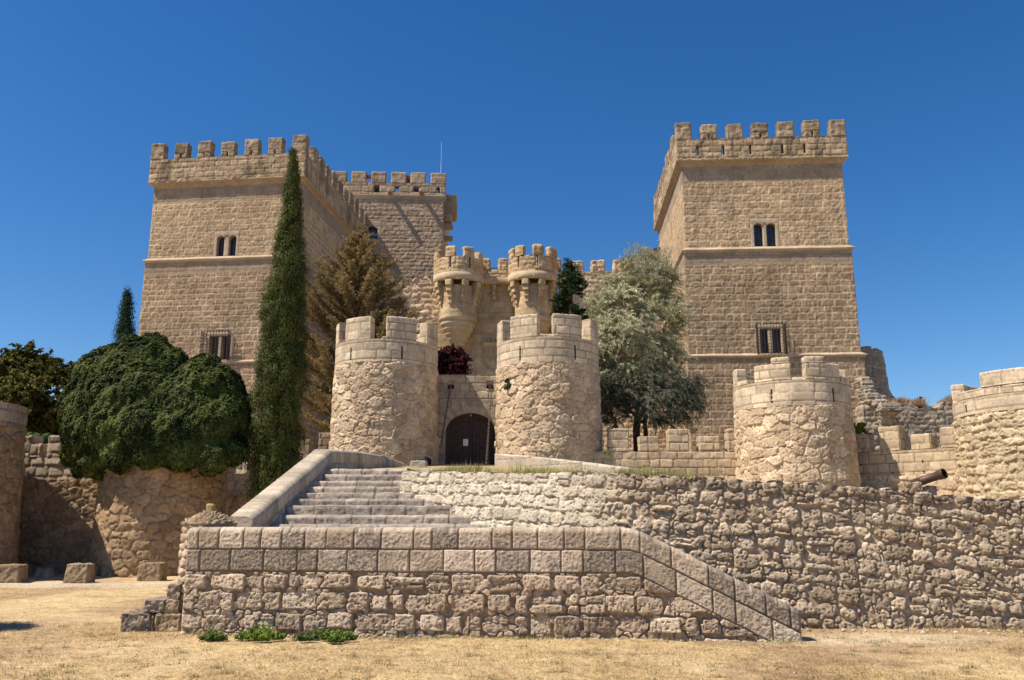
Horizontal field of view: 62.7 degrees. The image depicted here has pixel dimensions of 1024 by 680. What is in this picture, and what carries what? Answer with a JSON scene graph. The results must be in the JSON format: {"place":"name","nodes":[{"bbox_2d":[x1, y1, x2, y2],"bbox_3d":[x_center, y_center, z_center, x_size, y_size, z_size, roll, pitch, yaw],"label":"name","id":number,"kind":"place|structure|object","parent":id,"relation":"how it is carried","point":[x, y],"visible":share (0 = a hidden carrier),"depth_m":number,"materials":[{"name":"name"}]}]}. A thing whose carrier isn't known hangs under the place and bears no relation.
{"place":"outdoors","nodes":[
{"label":"outdoors","id":0,"kind":"place"},
{"bbox_2d":[26,431,50,443],"bbox_3d":[-16.327,3.776,28.851,1.607,1.276,0.911,0,-12,0],"label":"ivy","id":1,"kind":"object","parent":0,"point":[46,435],"visible":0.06,"depth_m":28.78,"materials":[{"name":"green plant"}]},
{"bbox_2d":[0,573,1023,679],"bbox_3d":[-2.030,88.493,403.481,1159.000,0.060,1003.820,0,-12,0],"label":"ground","id":2,"kind":"structure","parent":0,"point":[57,580],"depth_m":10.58,"materials":[{"name":"beige plant"}]},
{"bbox_2d":[0,563,27,582],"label":"border stone","id":3,"kind":"object","parent":2,"relation":"on","point":[14,573],"visible":0.81,"depth_m":22.12,"materials":[{"name":"beige stone"}]},
{"bbox_2d":[0,401,28,564],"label":"round turret","id":4,"kind":"object","parent":2,"relation":"on","point":[13,423],"visible":0.91,"depth_m":24.40,"materials":[{"name":"stone"}]},
{"bbox_2d":[0,339,76,438],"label":"broadleaf tree","id":5,"kind":"object","parent":2,"relation":"on","point":[29,377],"visible":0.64,"depth_m":31.46,"materials":[{"name":"green plant"}]},
{"bbox_2d":[33,567,54,577],"bbox_3d":[-13.706,6.837,24.636,0.455,0.343,0.538,0,-12,0],"label":"border stone","id":6,"kind":"object","parent":2,"relation":"on","point":[44,572],"visible":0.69,"depth_m":24.47,"materials":[{"name":"grey stone"}]},
{"bbox_2d":[18,435,98,572],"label":"battlement wall","id":7,"kind":"structure","parent":2,"relation":"on","point":[57,506],"depth_m":26.80,"materials":[{"name":"stone"}]},
{"bbox_2d":[63,563,94,582],"bbox_3d":[-11.630,6.287,22.605,0.652,0.562,0.520,0,-12,0],"label":"border stone","id":8,"kind":"object","parent":2,"relation":"on","point":[79,572],"visible":0.85,"depth_m":22.40,"materials":[{"name":"beige stone"}]},
{"bbox_2d":[94,565,98,576],"bbox_3d":[-12.298,6.829,24.726,0.195,0.380,0.307,0,-12,0],"label":"border stone","id":9,"kind":"object","parent":2,"relation":"on","point":[96,567],"visible":0.34,"depth_m":24.71,"materials":[{"name":"grey stone"}]},
{"bbox_2d":[110,285,139,342],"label":"cypress tree","id":10,"kind":"object","parent":2,"relation":"on","point":[125,325],"visible":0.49,"depth_m":45.05,"materials":[{"name":"green plant"}]},
{"bbox_2d":[120,608,159,631],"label":"stone block","id":11,"kind":"structure","parent":2,"relation":"on","point":[138,619],"depth_m":12.51,"materials":[{"name":"grey stone"}]},
{"bbox_2d":[136,562,166,580],"bbox_3d":[-9.925,6.422,23.199,0.687,0.560,0.528,0,-12,0],"label":"border stone","id":12,"kind":"object","parent":2,"relation":"on","point":[152,571],"visible":0.81,"depth_m":23.00,"materials":[{"name":"beige stone"}]},
{"bbox_2d":[151,614,155,631],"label":"stone block","id":13,"kind":"structure","parent":2,"relation":"on","point":[152,623],"depth_m":12.55,"materials":[{"name":"stone"}]},
{"bbox_2d":[88,455,228,577],"bbox_3d":[-11.176,5.178,26.907,4.012,4.600,4.021,0,-12,0],"label":"round bastion","id":14,"kind":"object","parent":2,"relation":"on","point":[140,515],"visible":0.56,"depth_m":25.12,"materials":[{"name":"stone"}]},
{"bbox_2d":[55,332,253,480],"bbox_3d":[-11.222,1.949,26.518,6.313,4.994,3.364,0,-12,0],"label":"ivy","id":15,"kind":"object","parent":14,"relation":"attached to","point":[146,401],"visible":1,"depth_m":25.48,"materials":[{"name":"green plant"}]},
{"bbox_2d":[154,612,181,631],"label":"stone block","id":16,"kind":"structure","parent":2,"relation":"on","point":[166,622],"depth_m":12.53,"materials":[{"name":"beige stone"}]},
{"bbox_2d":[143,596,174,612],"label":"stone block","id":17,"kind":"structure","parent":16,"relation":"on","point":[154,604],"depth_m":12.61,"materials":[{"name":"grey stone"}]},
{"bbox_2d":[163,599,181,613],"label":"stone block","id":18,"kind":"structure","parent":16,"relation":"on","point":[172,607],"depth_m":12.62,"materials":[{"name":"beige stone"}]},
{"bbox_2d":[166,582,182,599],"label":"stone block","id":19,"kind":"structure","parent":18,"relation":"on","point":[173,590],"depth_m":12.70,"materials":[{"name":"grey stone"}]},
{"bbox_2d":[177,504,238,612],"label":"stone pier","id":20,"kind":"structure","parent":2,"relation":"on","point":[209,516],"depth_m":12.97,"materials":[{"name":"beige stone"}]},
{"bbox_2d":[195,628,228,640],"bbox_3d":[-4.117,4.062,11.589,0.451,0.166,0.351,0,-12,0],"label":"weed clump","id":21,"kind":"object","parent":2,"relation":"on","point":[213,635],"visible":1,"depth_m":11.52,"materials":[{"name":"green plant"}]},
{"bbox_2d":[225,462,257,516],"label":"battlement wall","id":22,"kind":"structure","parent":2,"relation":"on","point":[236,493],"depth_m":30.77,"materials":[{"name":"stone"}]},
{"bbox_2d":[233,619,287,641],"bbox_3d":[-3.465,4.035,11.664,0.617,0.250,0.592,-11,-16,42],"label":"weed clump","id":23,"kind":"object","parent":2,"relation":"on","point":[264,634],"visible":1,"depth_m":11.59,"materials":[{"name":"green plant"}]},
{"bbox_2d":[240,146,315,502],"bbox_3d":[-7.409,0.336,27.192,2.290,14.187,2.409,0,-12,0],"label":"cypress tree","id":24,"kind":"object","parent":2,"relation":"on","point":[274,440],"visible":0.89,"depth_m":26.64,"materials":[{"name":"green plant"}]},
{"bbox_2d":[292,631,320,641],"bbox_3d":[-2.813,4.069,11.557,0.292,0.138,0.437,-5,-13,22],"label":"weed clump","id":25,"kind":"object","parent":2,"relation":"on","point":[308,636],"visible":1,"depth_m":11.46,"materials":[{"name":"green plant"}]},
{"bbox_2d":[295,432,329,462],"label":"battlement wall","id":26,"kind":"structure","parent":2,"relation":"on","point":[324,439],"depth_m":35.06,"materials":[{"name":"stone"}]},
{"bbox_2d":[230,449,405,526],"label":"stair parapet","id":27,"kind":"structure","parent":2,"relation":"on","point":[266,507],"depth_m":17.64,"materials":[{"name":"stone"}]},
{"bbox_2d":[310,627,356,642],"bbox_3d":[-2.457,4.056,11.610,0.468,0.187,0.938,9,-15,-37],"label":"weed clump","id":28,"kind":"object","parent":2,"relation":"on","point":[339,635],"visible":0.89,"depth_m":11.46,"materials":[{"name":"green plant"}]},
{"bbox_2d":[269,468,488,527],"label":"stone staircase","id":29,"kind":"structure","parent":2,"relation":"on","point":[364,498],"depth_m":16.62,"materials":[{"name":"grey stone"}]},
{"bbox_2d":[181,527,801,641],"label":"landing wall","id":30,"kind":"structure","parent":2,"relation":"on","point":[589,582],"depth_m":11.93,"materials":[{"name":"stone"}]},
{"bbox_2d":[3,588,1023,679],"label":"pebbles","id":31,"kind":"object","parent":2,"relation":"on","point":[807,630],"visible":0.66,"depth_m":11.63,"materials":[{"name":"stone"}]},
{"bbox_2d":[183,624,1023,643],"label":"wall foot grass","id":32,"kind":"structure","parent":2,"relation":"on","point":[663,639],"depth_m":11.73,"materials":[{"name":"green plant"}]},
{"bbox_2d":[400,470,1023,629],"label":"retaining wall","id":33,"kind":"structure","parent":2,"relation":"on","point":[817,555],"depth_m":13.30,"materials":[{"name":"stone"}]},
{"bbox_2d":[0,0,1023,406],"label":"sky","id":34,"kind":"structure","parent":0,"point":[554,121],"materials":[{"name":"blue"}]},
{"bbox_2d":[366,465,862,489],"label":"terrace","id":35,"kind":"structure","parent":0,"point":[489,467],"depth_m":25.50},
{"bbox_2d":[328,316,438,465],"bbox_3d":[-5.315,2.923,35.175,4.595,7.088,4.595,0,-12,0],"label":"round turret","id":36,"kind":"object","parent":35,"relation":"on","point":[385,399],"visible":0.86,"depth_m":33.55,"materials":[{"name":"stone"}]},
{"bbox_2d":[410,460,426,466],"bbox_3d":[-3.316,4.609,29.928,0.594,0.611,0.488,0,-12,0],"label":"stone block","id":37,"kind":"object","parent":35,"relation":"on","point":[418,463],"depth_m":29.74,"materials":[{"name":"stone"}]},
{"bbox_2d":[424,456,492,465],"bbox_3d":[-2.064,4.947,33.535,2.604,0.400,2.550,0,-12,0],"label":"drawbridge","id":38,"kind":"object","parent":35,"relation":"on","point":[428,460],"visible":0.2,"depth_m":32.32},
{"bbox_2d":[437,375,496,464],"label":"gate wall","id":39,"kind":"structure","parent":35,"relation":"on","point":[469,395],"depth_m":35.54,"materials":[{"name":"stone"}]},
{"bbox_2d":[437,390,450,458],"bbox_3d":[-2.764,3.398,34.252,0.093,3.171,2.086,-2,-12,8],"label":"drawbridge chain","id":40,"kind":"object","parent":39,"relation":"attached to","point":[447,404],"visible":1,"depth_m":34.22,"materials":[{"name":"metal"}]},
{"bbox_2d":[445,414,469,464],"bbox_3d":[-2.293,4.268,35.540,1.015,2.351,0.075,0,-12,0],"label":"door","id":41,"kind":"structure","parent":39,"relation":"in","point":[456,453],"depth_m":35.52,"materials":[{"name":"brown wood"}]},
{"bbox_2d":[463,439,467,445],"bbox_3d":[-1.958,4.322,35.458,0.206,0.284,0.012,0,-12,0],"label":"paper notice","id":42,"kind":"object","parent":41,"relation":"attached to","point":[465,442],"visible":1,"depth_m":35.45,"materials":[{"name":"white paper"}]},
{"bbox_2d":[471,414,494,464],"bbox_3d":[-1.215,4.263,35.518,1.015,2.351,0.120,0,-12,0],"label":"door","id":43,"kind":"structure","parent":39,"relation":"in","point":[479,429],"depth_m":35.51,"materials":[{"name":"brown wood"}]},
{"bbox_2d":[485,391,491,462],"bbox_3d":[-0.949,3.520,34.328,0.094,3.312,1.873,-1,-12,4],"label":"drawbridge chain","id":44,"kind":"object","parent":39,"relation":"attached to","point":[488,430],"visible":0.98,"depth_m":34.20,"materials":[{"name":"metal"}]},
{"bbox_2d":[494,313,602,464],"bbox_3d":[1.522,2.866,35.184,4.593,7.202,4.588,0,-12,0],"label":"round turret","id":45,"kind":"object","parent":35,"relation":"on","point":[548,402],"visible":0.88,"depth_m":33.55,"materials":[{"name":"stone"}]},
{"bbox_2d":[504,378,511,389],"bbox_3d":[-0.119,1.815,33.927,0.448,0.580,0.279,-3,-13,14],"label":"ivy tuft","id":46,"kind":"object","parent":45,"relation":"attached to","point":[508,385],"visible":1,"depth_m":33.87,"materials":[{"name":"green plant"}]},
{"bbox_2d":[428,459,707,477],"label":"terrace grass","id":47,"kind":"structure","parent":35,"relation":"on","point":[456,468],"depth_m":15.89,"materials":[{"name":"plant"}]},
{"bbox_2d":[495,454,659,472],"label":"kerb wall","id":48,"kind":"structure","parent":35,"relation":"on","point":[512,460],"depth_m":30.18,"materials":[{"name":"stone"}]},
{"bbox_2d":[591,428,735,479],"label":"battlement wall","id":49,"kind":"structure","parent":35,"relation":"on","point":[710,458],"depth_m":33.37,"materials":[{"name":"stone"}]},
{"bbox_2d":[732,356,860,486],"bbox_3d":[10.884,3.930,32.389,4.612,5.946,4.665,0,-12,0],"label":"round turret","id":50,"kind":"object","parent":35,"relation":"on","point":[789,429],"visible":0.83,"depth_m":30.73,"materials":[{"name":"stone"}]},
{"bbox_2d":[856,426,959,496],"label":"battlement wall","id":51,"kind":"structure","parent":35,"relation":"on","point":[894,461],"depth_m":31.08,"materials":[{"name":"stone"}]},
{"bbox_2d":[854,422,871,433],"bbox_3d":[13.924,3.794,33.542,0.896,1.110,0.481,0,-12,0],"label":"bush","id":52,"kind":"object","parent":51,"relation":"on","point":[859,428],"visible":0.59,"depth_m":33.55,"materials":[{"name":"green plant"}]},
{"bbox_2d":[898,481,922,491],"bbox_3d":[7.802,3.005,16.409,0.370,0.464,0.398,0,-12,0],"label":"chock stone","id":53,"kind":"object","parent":35,"relation":"on","point":[916,486],"visible":0.41,"depth_m":16.27,"materials":[{"name":"beige stone"}]},
{"bbox_2d":[882,468,947,490],"bbox_3d":[7.941,2.975,17.025,0.400,0.656,1.786,8,-15,-34],"label":"cannon","id":54,"kind":"object","parent":35,"relation":"on","point":[940,474],"visible":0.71,"depth_m":16.55,"materials":[{"name":"metal"}]},
{"bbox_2d":[922,485,936,494],"bbox_3d":[8.315,3.107,16.769,0.257,0.417,0.359,0,-12,0],"label":"chock stone","id":55,"kind":"object","parent":35,"relation":"on","point":[930,489],"visible":0.3,"depth_m":16.66,"materials":[{"name":"grey stone"}]},
{"bbox_2d":[951,367,1023,499],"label":"round turret","id":56,"kind":"object","parent":35,"relation":"on","point":[988,422],"visible":0.81,"depth_m":27.45,"materials":[{"name":"stone"}]},
{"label":"castle mound","id":57,"kind":"structure","parent":0,"visible":0},
{"bbox_2d":[138,135,369,461],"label":"square tower","id":58,"kind":"structure","parent":57,"relation":"on","point":[214,220],"depth_m":54.92,"materials":[{"name":"stone"}]},
{"bbox_2d":[199,329,233,360],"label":"window","id":59,"kind":"structure","parent":58,"relation":"in","point":[215,341],"depth_m":53.06,"materials":[{"name":"stone"}]},
{"bbox_2d":[213,231,239,256],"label":"window","id":60,"kind":"structure","parent":58,"relation":"in","point":[224,240],"depth_m":54.72,"materials":[{"name":"stone"}]},
{"bbox_2d":[295,223,438,432],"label":"conifer tree","id":61,"kind":"object","parent":57,"relation":"on","point":[348,279],"visible":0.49,"depth_m":41.13,"materials":[{"name":"brown plant"}]},
{"bbox_2d":[335,171,456,316],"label":"keep","id":62,"kind":"structure","parent":57,"relation":"on","point":[411,221],"depth_m":69.61,"materials":[{"name":"stone"}]},
{"bbox_2d":[367,221,380,241],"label":"window","id":63,"kind":"structure","parent":62,"relation":"in","point":[374,227],"depth_m":69.29,"materials":[{"name":"stone"}]},
{"bbox_2d":[384,276,438,333],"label":"rubble wall","id":64,"kind":"structure","parent":57,"relation":"on","point":[419,293],"depth_m":56.78,"materials":[{"name":"stone"}]},
{"bbox_2d":[437,343,473,374],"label":"purple bush","id":65,"kind":"object","parent":57,"relation":"on","point":[453,360],"visible":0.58,"depth_m":41.42,"materials":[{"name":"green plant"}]},
{"bbox_2d":[433,244,561,453],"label":"gatehouse","id":66,"kind":"object","parent":57,"relation":"on","point":[478,298],"visible":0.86,"depth_m":54.40,"materials":[{"name":"stone"}]},
{"bbox_2d":[545,257,593,333],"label":"conifer tree","id":67,"kind":"object","parent":57,"relation":"on","point":[563,301],"visible":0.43,"depth_m":44.83,"materials":[{"name":"green plant"}]},
{"bbox_2d":[559,259,674,451],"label":"curtain wall","id":68,"kind":"structure","parent":57,"relation":"on","point":[596,267],"depth_m":55.30,"materials":[{"name":"stone"}]},
{"bbox_2d":[580,240,699,451],"bbox_3d":[5.860,0.519,39.469,6.446,11.663,4.199,5,-13,-22],"label":"silver tree","id":69,"kind":"object","parent":57,"relation":"on","point":[614,326],"visible":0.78,"depth_m":39.29,"materials":[{"name":"green plant"}]},
{"bbox_2d":[599,361,714,440],"bbox_3d":[6.007,3.375,37.483,6.258,5.195,3.094,-3,-12,13],"label":"dark tree","id":70,"kind":"object","parent":57,"relation":"on","point":[688,394],"visible":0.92,"depth_m":37.36,"materials":[{"name":"green plant"}]},
{"bbox_2d":[653,119,866,451],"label":"square tower","id":71,"kind":"structure","parent":57,"relation":"on","point":[757,238],"depth_m":49.93,"materials":[{"name":"stone"}]},
{"bbox_2d":[750,218,779,246],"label":"window","id":72,"kind":"structure","parent":71,"relation":"in","point":[764,231],"depth_m":50.37,"materials":[{"name":"stone"}]},
{"bbox_2d":[756,321,787,354],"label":"window","id":73,"kind":"structure","parent":71,"relation":"in","point":[770,338],"depth_m":48.69,"materials":[{"name":"stone"}]},
{"bbox_2d":[861,346,894,400],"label":"ruined tower","id":74,"kind":"structure","parent":57,"relation":"on","point":[875,367],"depth_m":56.52,"materials":[{"name":"stone"}]},
{"bbox_2d":[854,376,902,451],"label":"ruined pier","id":75,"kind":"structure","parent":57,"relation":"on","point":[874,410],"depth_m":46.45,"materials":[{"name":"stone"}]},
{"bbox_2d":[889,401,953,449],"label":"ruined wall","id":76,"kind":"structure","parent":57,"relation":"on","point":[911,418],"depth_m":47.28,"materials":[{"name":"stone"}]},
{"bbox_2d":[888,395,952,407],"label":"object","id":77,"kind":"structure","parent":76,"relation":"on","point":[919,403],"depth_m":47.60,"materials":[{"name":"beige stone"}]}
]}

